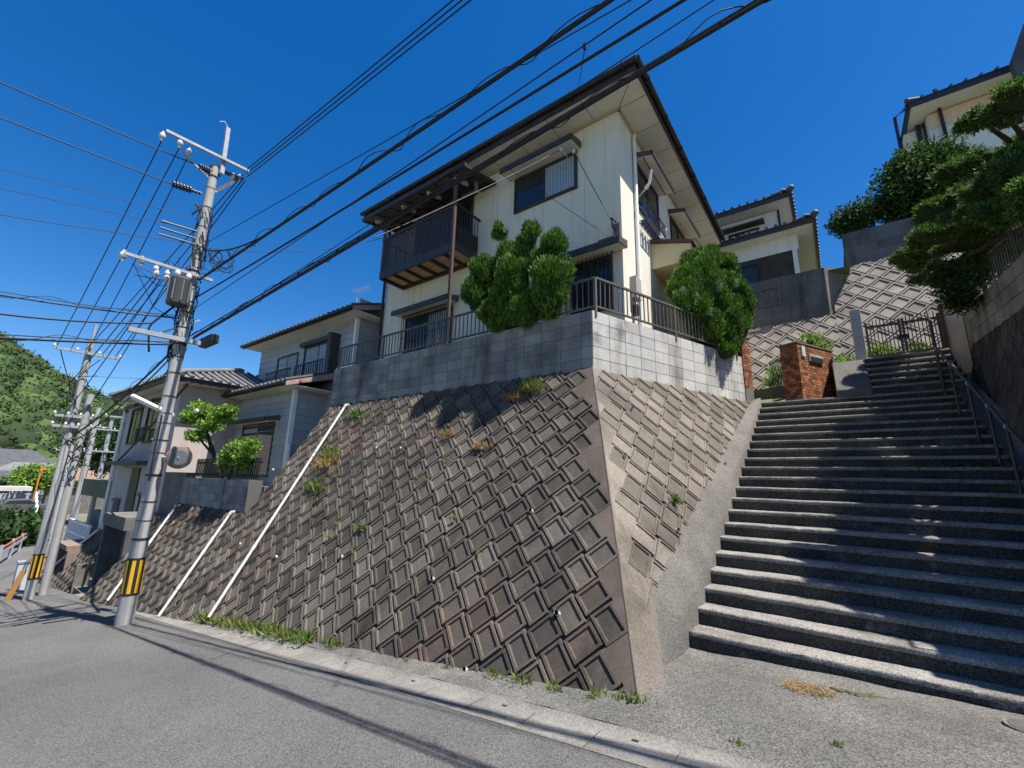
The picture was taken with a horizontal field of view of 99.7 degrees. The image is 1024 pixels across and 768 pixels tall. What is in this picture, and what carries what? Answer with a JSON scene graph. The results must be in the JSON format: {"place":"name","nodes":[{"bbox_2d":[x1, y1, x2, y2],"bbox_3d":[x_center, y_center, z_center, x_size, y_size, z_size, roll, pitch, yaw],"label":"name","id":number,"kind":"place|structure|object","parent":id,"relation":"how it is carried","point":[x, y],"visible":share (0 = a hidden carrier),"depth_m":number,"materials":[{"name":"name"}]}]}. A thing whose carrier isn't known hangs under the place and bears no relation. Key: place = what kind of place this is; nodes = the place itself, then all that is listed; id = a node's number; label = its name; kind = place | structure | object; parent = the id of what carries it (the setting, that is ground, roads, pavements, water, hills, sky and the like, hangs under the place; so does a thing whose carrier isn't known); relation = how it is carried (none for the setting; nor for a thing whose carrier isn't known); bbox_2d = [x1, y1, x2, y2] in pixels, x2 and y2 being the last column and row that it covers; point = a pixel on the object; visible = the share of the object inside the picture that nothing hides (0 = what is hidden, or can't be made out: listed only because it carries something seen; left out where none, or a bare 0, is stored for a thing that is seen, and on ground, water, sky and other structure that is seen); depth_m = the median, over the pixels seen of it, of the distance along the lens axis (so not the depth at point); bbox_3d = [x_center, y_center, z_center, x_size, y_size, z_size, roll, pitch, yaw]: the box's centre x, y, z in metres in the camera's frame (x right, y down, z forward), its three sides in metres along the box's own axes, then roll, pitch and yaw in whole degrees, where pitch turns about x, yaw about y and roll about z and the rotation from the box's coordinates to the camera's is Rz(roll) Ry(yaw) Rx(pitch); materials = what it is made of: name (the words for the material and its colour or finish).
{"place":"outdoors","nodes":[
{"label":"outdoors","id":0,"kind":"place"},
{"bbox_2d":[0,448,55,465],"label":"house","id":1,"kind":"structure","parent":0,"point":[7,456],"depth_m":64.36,"materials":[{"name":"grey tile"}]},
{"bbox_2d":[0,512,68,584],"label":"road","id":2,"kind":"structure","parent":0,"point":[8,568],"depth_m":23.93,"materials":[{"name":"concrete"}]},
{"bbox_2d":[0,498,45,512],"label":"parked car","id":3,"kind":"object","parent":2,"relation":"on","point":[23,503],"visible":0.59,"depth_m":42.68,"materials":[{"name":"grey paint"}]},
{"bbox_2d":[47,441,84,544],"bbox_3d":[-32.348,7.714,31.001,0.331,7.200,1.666,-8,-16,36],"label":"utility pole","id":4,"kind":"object","parent":2,"relation":"on","point":[61,493],"visible":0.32,"depth_m":30.91,"materials":[{"name":"concrete"}]},
{"bbox_2d":[64,407,107,537],"bbox_3d":[-24.001,5.521,24.089,0.358,8.492,1.267,-8,-16,36],"label":"utility pole","id":5,"kind":"object","parent":2,"relation":"on","point":[78,495],"visible":0.42,"depth_m":24.16,"materials":[{"name":"concrete"}]},
{"bbox_2d":[83,413,121,523],"bbox_3d":[-20.783,5.298,21.669,0.291,7.636,1.767,-8,-16,36],"label":"utility pole","id":6,"kind":"object","parent":2,"relation":"on","point":[104,451],"visible":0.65,"depth_m":21.88,"materials":[{"name":"concrete"}]},
{"bbox_2d":[80,479,262,497],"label":"neighbour yard","id":7,"kind":"structure","parent":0,"point":[94,487],"depth_m":19.72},
{"bbox_2d":[98,368,264,529],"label":"pinkish house","id":8,"kind":"structure","parent":7,"relation":"on","point":[127,474],"depth_m":15.43,"materials":[{"name":"paint"}]},
{"bbox_2d":[115,468,133,511],"bbox_3d":[-14.598,4.194,16.148,1.500,2.100,0.060,-8,-16,36],"label":"door","id":9,"kind":"structure","parent":8,"relation":"in","point":[125,476],"depth_m":16.05,"materials":[{"name":"grey metal"}]},
{"bbox_2d":[124,468,140,511],"bbox_3d":[-13.589,4.058,15.422,0.800,2.100,0.040,-8,-16,36],"label":"doorway","id":10,"kind":"structure","parent":8,"relation":"in","point":[136,471],"depth_m":15.41,"materials":[{"name":"black metal"}]},
{"bbox_2d":[125,407,143,444],"bbox_3d":[-14.745,1.660,16.891,1.350,1.400,0.070,-8,-16,36],"label":"window","id":11,"kind":"structure","parent":8,"relation":"in","point":[136,417],"depth_m":16.92,"materials":[{"name":"green glass"}]},
{"bbox_2d":[141,403,158,442],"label":"window","id":12,"kind":"structure","parent":8,"relation":"in","point":[152,414],"depth_m":15.66,"materials":[{"name":"green glass"}]},
{"bbox_2d":[175,398,239,478],"bbox_3d":[-8.960,1.634,12.476,3.524,2.655,1.018,-8,-16,36],"label":"garden tree","id":13,"kind":"object","parent":7,"relation":"on","point":[210,417],"visible":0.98,"depth_m":12.19,"materials":[{"name":"green plant"}]},
{"bbox_2d":[213,436,264,478],"bbox_3d":[-6.959,1.975,10.853,2.111,1.369,0.781,-8,-16,36],"label":"garden shrub","id":14,"kind":"object","parent":7,"relation":"on","point":[242,451],"visible":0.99,"depth_m":10.61,"materials":[{"name":"green plant"}]},
{"bbox_2d":[220,298,384,485],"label":"house","id":15,"kind":"structure","parent":7,"relation":"on","point":[284,408],"depth_m":14.15,"materials":[{"name":"white paint"}]},
{"bbox_2d":[237,421,274,476],"bbox_3d":[-8.500,2.167,14.297,2.300,1.750,0.070,-8,-16,36],"label":"window","id":16,"kind":"structure","parent":15,"relation":"in","point":[269,434],"depth_m":13.93,"materials":[{"name":"grey metal"}]},
{"bbox_2d":[275,352,298,379],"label":"window","id":17,"kind":"structure","parent":15,"relation":"in","point":[294,356],"depth_m":16.20,"materials":[{"name":"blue glass"}]},
{"bbox_2d":[301,341,326,374],"bbox_3d":[-6.685,-0.753,14.855,1.900,1.340,0.070,-8,-16,36],"label":"window","id":18,"kind":"structure","parent":15,"relation":"in","point":[317,351],"depth_m":15.03,"materials":[{"name":"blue glass"}]},
{"bbox_2d":[0,583,644,767],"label":"road","id":19,"kind":"structure","parent":0,"point":[84,684],"depth_m":4.04,"materials":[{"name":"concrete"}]},
{"bbox_2d":[11,560,30,589],"bbox_3d":[-15.604,6.181,13.830,0.340,1.000,0.490,-8,-16,36],"label":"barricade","id":20,"kind":"object","parent":19,"relation":"on","point":[23,565],"visible":0.35,"depth_m":13.71,"materials":[{"name":"white"}]},
{"bbox_2d":[37,394,99,595],"bbox_3d":[-13.265,3.299,12.889,0.281,6.100,0.592,-8,-16,36],"label":"utility pole","id":21,"kind":"object","parent":19,"relation":"on","point":[50,562],"visible":0.9,"depth_m":12.80,"materials":[{"name":"concrete"}]},
{"bbox_2d":[22,324,120,599],"bbox_3d":[-12.965,2.097,12.448,0.297,8.030,1.517,-8,-16,36],"label":"utility pole","id":22,"kind":"object","parent":19,"relation":"on","point":[38,555],"visible":0.94,"depth_m":12.36,"materials":[{"name":"concrete"}]},
{"bbox_2d":[113,121,248,625],"bbox_3d":[-7.177,-0.921,8.961,0.594,11.230,1.970,-8,-16,36],"label":"utility pole","id":23,"kind":"object","parent":19,"relation":"on","point":[181,292],"visible":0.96,"depth_m":9.01,"materials":[{"name":"concrete"}]},
{"bbox_2d":[0,313,151,323],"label":"overhead cable","id":24,"kind":"object","parent":23,"relation":"attached to","point":[76,320],"visible":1,"depth_m":7.95,"materials":[{"name":"black plastic"}]},
{"bbox_2d":[0,334,171,344],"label":"overhead cable","id":25,"kind":"object","parent":23,"relation":"attached to","point":[72,341],"visible":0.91,"depth_m":7.96,"materials":[{"name":"black plastic"}]},
{"bbox_2d":[0,291,180,318],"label":"overhead cable","id":26,"kind":"object","parent":23,"relation":"attached to","point":[79,306],"visible":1,"depth_m":8.06,"materials":[{"name":"black plastic"}]},
{"bbox_2d":[0,82,198,165],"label":"overhead cable","id":27,"kind":"object","parent":23,"relation":"attached to","point":[93,121],"visible":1,"depth_m":8.44,"materials":[{"name":"black plastic"}]},
{"bbox_2d":[57,141,161,344],"bbox_3d":[-10.392,-3.216,10.953,6.869,3.534,0.020,-8,-15,35],"label":"overhead cable","id":28,"kind":"object","parent":23,"relation":"attached to","point":[112,238],"visible":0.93,"depth_m":10.60,"materials":[{"name":"black plastic"}]},
{"bbox_2d":[73,346,170,435],"bbox_3d":[-10.015,0.375,10.894,6.990,1.634,0.159,-7,-15,34],"label":"overhead cable","id":29,"kind":"object","parent":23,"relation":"attached to","point":[127,393],"visible":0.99,"depth_m":10.51,"materials":[{"name":"black plastic"}]},
{"bbox_2d":[161,446,192,468],"bbox_3d":[-6.808,1.480,8.715,0.589,0.448,0.384,11,-16,-37],"label":"traffic mirror","id":30,"kind":"object","parent":23,"relation":"attached to","point":[177,457],"visible":0.98,"depth_m":8.63,"materials":[{"name":"grey mirror"}]},
{"bbox_2d":[247,0,453,168],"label":"overhead cable","id":31,"kind":"object","parent":23,"relation":"attached to","point":[429,19],"visible":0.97,"depth_m":8.06,"materials":[{"name":"black plastic"}]},
{"bbox_2d":[246,0,462,173],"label":"overhead cable","id":32,"kind":"object","parent":23,"relation":"attached to","point":[441,16],"visible":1,"depth_m":7.93,"materials":[{"name":"black plastic"}]},
{"bbox_2d":[247,0,471,176],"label":"overhead cable","id":33,"kind":"object","parent":23,"relation":"attached to","point":[447,18],"visible":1,"depth_m":7.82,"materials":[{"name":"black plastic"}]},
{"bbox_2d":[199,0,614,280],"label":"overhead cable","id":34,"kind":"object","parent":23,"relation":"attached to","point":[551,39],"visible":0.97,"depth_m":5.16,"materials":[{"name":"black plastic"}]},
{"bbox_2d":[205,0,630,243],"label":"overhead cable","id":35,"kind":"object","parent":23,"relation":"attached to","point":[431,114],"visible":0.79,"depth_m":5.98,"materials":[{"name":"black plastic"}]},
{"bbox_2d":[196,0,651,307],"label":"overhead cable","id":36,"kind":"object","parent":23,"relation":"attached to","point":[638,8],"visible":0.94,"depth_m":4.64,"materials":[{"name":"black plastic"}]},
{"bbox_2d":[195,0,686,297],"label":"overhead cable","id":37,"kind":"object","parent":23,"relation":"attached to","point":[639,27],"visible":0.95,"depth_m":4.45,"materials":[{"name":"black plastic"}]},
{"bbox_2d":[192,0,713,338],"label":"overhead cable","id":38,"kind":"object","parent":23,"relation":"attached to","point":[489,146],"visible":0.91,"depth_m":4.98,"materials":[{"name":"black plastic"}]},
{"bbox_2d":[190,0,753,336],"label":"overhead cable","id":39,"kind":"object","parent":23,"relation":"attached to","point":[444,185],"visible":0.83,"depth_m":5.74,"materials":[{"name":"black plastic"}]},
{"bbox_2d":[191,0,770,338],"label":"overhead cable","id":40,"kind":"object","parent":23,"relation":"attached to","point":[752,5],"visible":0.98,"depth_m":4.86,"materials":[{"name":"black plastic"}]},
{"bbox_2d":[73,593,782,767],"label":"gutter","id":41,"kind":"object","parent":19,"relation":"on","point":[647,750],"visible":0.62,"depth_m":3.71,"materials":[{"name":"concrete"}]},
{"bbox_2d":[66,513,646,767],"bbox_3d":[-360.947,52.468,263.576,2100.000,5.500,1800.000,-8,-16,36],"label":"ground","id":42,"kind":"structure","parent":0,"point":[82,517],"depth_m":4.47,"materials":[{"name":"grey concrete"}]},
{"bbox_2d":[0,533,27,558],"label":"guard rail","id":43,"kind":"object","parent":42,"relation":"on","point":[21,538],"visible":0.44,"depth_m":24.36,"materials":[{"name":"white metal"}]},
{"bbox_2d":[0,470,43,511],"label":"house","id":44,"kind":"structure","parent":42,"relation":"on","point":[11,495],"depth_m":50.79,"materials":[{"name":"grey"}]},
{"bbox_2d":[0,498,49,548],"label":"roadside bush","id":45,"kind":"object","parent":42,"relation":"on","point":[16,522],"visible":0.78,"depth_m":29.08,"materials":[{"name":"green plant"}]},
{"bbox_2d":[0,462,79,493],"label":"roadside bush","id":46,"kind":"object","parent":42,"relation":"on","point":[25,476],"visible":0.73,"depth_m":49.59,"materials":[{"name":"green plant"}]},
{"bbox_2d":[38,528,101,592],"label":"retaining wall","id":47,"kind":"structure","parent":42,"relation":"on","point":[61,580],"depth_m":14.64,"materials":[{"name":"grey concrete"}]},
{"bbox_2d":[56,539,85,570],"bbox_3d":[-15.575,6.819,15.852,1.900,2.000,1.700,-8,-16,36],"label":"concrete box","id":48,"kind":"object","parent":42,"relation":"on","point":[72,549],"visible":0.09,"depth_m":15.07,"materials":[{"name":"beige concrete"}]},
{"bbox_2d":[42,466,109,513],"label":"house","id":49,"kind":"structure","parent":42,"relation":"on","point":[85,503],"depth_m":56.79,"materials":[{"name":"paint"}]},
{"bbox_2d":[64,518,92,539],"bbox_3d":[-18.328,7.228,18.233,5.200,2.700,0.320,-8,-16,36],"label":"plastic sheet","id":50,"kind":"object","parent":42,"relation":"on","point":[77,529],"visible":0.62,"depth_m":18.55,"materials":[{"name":"plastic"}]},
{"bbox_2d":[70,552,97,596],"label":"entrance steps","id":51,"kind":"structure","parent":42,"relation":"on","point":[82,578],"depth_m":13.43,"materials":[{"name":"concrete"}]},
{"bbox_2d":[59,412,121,478],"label":"metal frame","id":52,"kind":"object","parent":42,"relation":"on","point":[100,437],"visible":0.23,"depth_m":43.02,"materials":[{"name":"white metal"}]},
{"bbox_2d":[90,511,163,587],"bbox_3d":[-10.716,5.360,13.396,2.300,2.620,2.880,-8,-16,36],"label":"garage portal","id":53,"kind":"object","parent":42,"relation":"on","point":[115,539],"visible":0.1,"depth_m":12.92,"materials":[{"name":"concrete"}]},
{"bbox_2d":[80,367,750,726],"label":"retaining wall","id":54,"kind":"structure","parent":42,"relation":"on","point":[571,519],"depth_m":6.42,"materials":[{"name":"grey concrete"}]},
{"bbox_2d":[157,510,236,616],"bbox_3d":[-6.725,3.769,9.331,0.123,1.955,1.446,-3,-13,17],"label":"drain pipe","id":55,"kind":"object","parent":54,"relation":"attached to","point":[204,550],"visible":0.94,"depth_m":9.19,"materials":[{"name":"grey plastic"}]},
{"bbox_2d":[158,472,268,514],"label":"block wall","id":56,"kind":"structure","parent":54,"relation":"on","point":[238,495],"depth_m":11.29,"materials":[{"name":"grey concrete"}]},
{"bbox_2d":[195,457,263,479],"bbox_3d":[-7.659,2.251,11.556,4.150,0.520,0.050,-8,-16,36],"label":"fence","id":57,"kind":"object","parent":56,"relation":"on","point":[213,474],"visible":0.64,"depth_m":11.48,"materials":[{"name":"black metal"}]},
{"bbox_2d":[207,404,349,617],"bbox_3d":[-4.774,2.312,9.389,0.115,4.324,2.964,-3,-13,21],"label":"drain pipe","id":58,"kind":"object","parent":54,"relation":"attached to","point":[254,546],"visible":0.97,"depth_m":8.85,"materials":[{"name":"grey plastic"}]},
{"bbox_2d":[512,376,551,394],"bbox_3d":[0.327,0.048,7.501,0.949,0.496,0.369,-10,-17,42],"label":"weed","id":59,"kind":"object","parent":54,"relation":"on","point":[526,386],"visible":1,"depth_m":7.46,"materials":[{"name":"green plant"}]},
{"bbox_2d":[331,310,745,405],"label":"block wall","id":60,"kind":"structure","parent":54,"relation":"on","point":[585,339],"depth_m":8.48,"materials":[{"name":"grey concrete"}]},
{"bbox_2d":[337,276,737,368],"bbox_3d":[-0.220,-1.121,9.415,10.184,0.738,3.206,-1,-13,13],"label":"railing","id":61,"kind":"object","parent":60,"relation":"on","point":[594,306],"visible":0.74,"depth_m":8.88,"materials":[{"name":"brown metal"}]},
{"bbox_2d":[738,337,753,402],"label":"brick pier","id":62,"kind":"structure","parent":54,"relation":"on","point":[744,353],"depth_m":9.88,"materials":[{"name":"brick"}]},
{"bbox_2d":[654,348,1023,713],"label":"stairway","id":63,"kind":"object","parent":42,"relation":"on","point":[839,534],"visible":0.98,"depth_m":5.16,"materials":[{"name":"concrete"}]},
{"bbox_2d":[849,309,867,359],"bbox_3d":[8.023,-0.808,9.953,0.200,1.880,0.200,-8,-16,36],"label":"granite post","id":64,"kind":"object","parent":63,"relation":"on","point":[858,334],"visible":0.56,"depth_m":9.95,"materials":[{"name":"grey stone"}]},
{"bbox_2d":[864,305,951,357],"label":"metal gate","id":65,"kind":"structure","parent":64,"relation":"attached to","point":[942,328],"depth_m":9.48,"materials":[{"name":"metal"}]},
{"bbox_2d":[912,462,1012,469],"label":"stair step","id":66,"kind":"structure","parent":63,"relation":"on","point":[965,465],"depth_m":5.89,"materials":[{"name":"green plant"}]},
{"bbox_2d":[925,308,1023,493],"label":"handrail","id":67,"kind":"object","parent":63,"relation":"on","point":[1009,430],"visible":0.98,"depth_m":6.31,"materials":[{"name":"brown metal"}]},
{"bbox_2d":[957,306,1023,479],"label":"retaining wall","id":68,"kind":"structure","parent":42,"relation":"on","point":[997,372],"depth_m":6.85,"materials":[{"name":"concrete"}]},
{"bbox_2d":[964,253,1023,345],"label":"block wall","id":69,"kind":"structure","parent":68,"relation":"on","point":[1003,296],"depth_m":7.11,"materials":[{"name":"grey concrete"}]},
{"bbox_2d":[919,242,1023,317],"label":"shrub","id":70,"kind":"object","parent":69,"relation":"on","point":[959,286],"visible":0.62,"depth_m":7.78,"materials":[{"name":"green plant"}]},
{"bbox_2d":[982,223,1023,293],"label":"railing","id":71,"kind":"object","parent":69,"relation":"on","point":[1014,246],"visible":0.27,"depth_m":6.84,"materials":[{"name":"brown metal"}]},
{"bbox_2d":[228,625,599,717],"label":"verge","id":72,"kind":"structure","parent":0,"point":[576,701],"depth_m":4.28,"materials":[{"name":"concrete"}]},
{"bbox_2d":[190,609,316,646],"bbox_3d":[-4.214,3.811,6.883,3.661,0.579,0.477,-8,-16,36],"label":"grass strip","id":73,"kind":"object","parent":72,"relation":"on","point":[290,634],"depth_m":6.52,"materials":[{"name":"green plant"}]},
{"bbox_2d":[0,0,1023,402],"label":"sky","id":74,"kind":"structure","parent":0,"point":[807,95],"materials":[{"name":"blue"}]},
{"bbox_2d":[754,386,784,402],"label":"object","id":75,"kind":"structure","parent":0,"point":[765,395],"depth_m":11.07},
{"bbox_2d":[746,250,1022,389],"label":"retaining wall","id":76,"kind":"structure","parent":75,"relation":"on","point":[877,290],"depth_m":12.37,"materials":[{"name":"grey"}]},
{"bbox_2d":[747,268,844,328],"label":"terrace wall","id":77,"kind":"structure","parent":76,"relation":"on","point":[809,294],"depth_m":13.29,"materials":[{"name":"concrete"}]},
{"bbox_2d":[795,331,836,349],"bbox_3d":[7.870,-1.061,11.355,0.997,0.747,0.757,0,-13,4],"label":"shrub","id":78,"kind":"object","parent":76,"relation":"on","point":[810,339],"visible":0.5,"depth_m":11.21,"materials":[{"name":"green plant"}]},
{"bbox_2d":[842,217,935,265],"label":"terrace wall","id":79,"kind":"structure","parent":76,"relation":"on","point":[872,243],"depth_m":13.09,"materials":[{"name":"concrete"}]},
{"bbox_2d":[581,647,1023,767],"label":"forecourt","id":80,"kind":"structure","parent":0,"point":[708,700],"depth_m":3.20,"materials":[{"name":"concrete"}]},
{"bbox_2d":[776,677,837,696],"bbox_3d":[2.475,2.521,3.627,0.481,0.104,0.329,-8,-16,36],"label":"dry grass patch","id":81,"kind":"object","parent":80,"relation":"on","point":[810,690],"visible":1,"depth_m":3.61,"materials":[{"name":"beige plant"}]},
{"bbox_2d":[1002,717,1023,732],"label":"manhole cover","id":82,"kind":"object","parent":80,"relation":"on","point":[1014,723],"visible":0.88,"depth_m":3.03,"materials":[{"name":"metal"}]},
{"bbox_2d":[778,341,835,400],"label":"brick pier","id":83,"kind":"structure","parent":0,"point":[807,371],"depth_m":9.82,"materials":[{"name":"brick"}]},
{"bbox_2d":[769,357,784,401],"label":"metal gate","id":84,"kind":"structure","parent":83,"relation":"attached to","point":[772,363],"depth_m":10.32,"materials":[{"name":"black metal"}]},
{"bbox_2d":[828,256,849,314],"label":"terrace ground","id":85,"kind":"structure","parent":0,"point":[845,269],"depth_m":13.03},
{"bbox_2d":[715,185,821,283],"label":"timber house","id":86,"kind":"structure","parent":85,"relation":"on","point":[771,236],"depth_m":15.98,"materials":[{"name":"beige paint"}]},
{"bbox_2d":[740,263,760,283],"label":"window","id":87,"kind":"structure","parent":86,"relation":"in","point":[756,265],"depth_m":15.88,"materials":[{"name":"black glass"}]},
{"bbox_2d":[823,193,886,239],"bbox_3d":[11.623,-5.305,14.650,1.774,2.068,1.557,-8,-16,36],"label":"shrub","id":88,"kind":"object","parent":85,"relation":"on","point":[859,216],"visible":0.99,"depth_m":14.40,"materials":[{"name":"green plant"}]},
{"bbox_2d":[855,127,982,223],"bbox_3d":[13.268,-6.147,13.814,3.550,3.629,2.856,-8,-16,36],"label":"shrub","id":89,"kind":"object","parent":85,"relation":"on","point":[904,176],"visible":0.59,"depth_m":13.58,"materials":[{"name":"green plant"}]},
{"bbox_2d":[893,24,1023,173],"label":"hillside house","id":90,"kind":"structure","parent":85,"relation":"on","point":[939,110],"depth_m":16.92,"materials":[{"name":"beige paint"}]},
{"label":"house yard","id":91,"kind":"structure","parent":0,"visible":0},
{"bbox_2d":[458,219,576,334],"bbox_3d":[0.074,-2.251,8.626,2.653,2.980,1.024,-10,-17,42],"label":"juniper bush","id":92,"kind":"object","parent":91,"relation":"on","point":[498,293],"visible":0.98,"depth_m":8.26,"materials":[{"name":"green plant"}]},
{"bbox_2d":[360,54,724,359],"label":"cream house","id":93,"kind":"structure","parent":91,"relation":"on","point":[623,143],"depth_m":10.58,"materials":[{"name":"paint"}]},
{"bbox_2d":[403,305,452,353],"bbox_3d":[-2.387,-1.401,12.145,1.920,1.280,0.070,-8,-16,36],"label":"window","id":94,"kind":"structure","parent":93,"relation":"in","point":[427,314],"depth_m":12.19,"materials":[{"name":"grey glass"}]},
{"bbox_2d":[415,196,473,255],"bbox_3d":[-2.025,-4.218,12.547,2.350,1.850,0.070,-8,-16,36],"label":"window","id":95,"kind":"structure","parent":93,"relation":"in","point":[468,203],"depth_m":12.18,"materials":[{"name":"grey glass"}]},
{"bbox_2d":[514,150,577,214],"bbox_3d":[0.793,-4.882,10.551,1.800,0.980,0.070,-8,-16,36],"label":"window","id":96,"kind":"structure","parent":93,"relation":"in","point":[559,177],"depth_m":10.50,"materials":[{"name":"black glass"}]},
{"bbox_2d":[571,254,613,314],"bbox_3d":[1.690,-2.069,9.186,0.980,1.200,0.070,-8,-16,36],"label":"window","id":97,"kind":"structure","parent":93,"relation":"in","point":[608,262],"depth_m":9.17,"materials":[{"name":"brown metal"}]},
{"bbox_2d":[637,163,659,234],"bbox_3d":[3.351,-4.543,10.685,0.070,1.160,1.560,-8,-16,36],"label":"window","id":98,"kind":"structure","parent":93,"relation":"in","point":[651,195],"depth_m":10.65,"materials":[{"name":"brown metal"}]},
{"bbox_2d":[664,242,757,359],"bbox_3d":[4.547,-1.974,9.752,2.990,3.160,1.097,8,-14,-29],"label":"juniper bush","id":99,"kind":"object","parent":91,"relation":"on","point":[707,285],"visible":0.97,"depth_m":9.34,"materials":[{"name":"green plant"}]},
{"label":"hill","id":100,"kind":"structure","parent":0,"visible":0},
{"bbox_2d":[0,331,128,465],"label":"forest","id":101,"kind":"object","parent":100,"relation":"on","point":[32,387],"visible":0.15,"depth_m":120.62,"materials":[{"name":"green plant"}]},
{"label":"upper yard","id":102,"kind":"structure","parent":0,"visible":0},
{"bbox_2d":[887,71,1023,287],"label":"cloud pruned tree","id":103,"kind":"object","parent":102,"relation":"on","point":[983,209],"visible":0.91,"depth_m":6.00,"materials":[{"name":"green plant"}]},
{"bbox_2d":[937,291,982,372],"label":"peach wall","id":104,"kind":"structure","parent":102,"relation":"on","point":[959,341],"depth_m":9.01,"materials":[{"name":"grey"}]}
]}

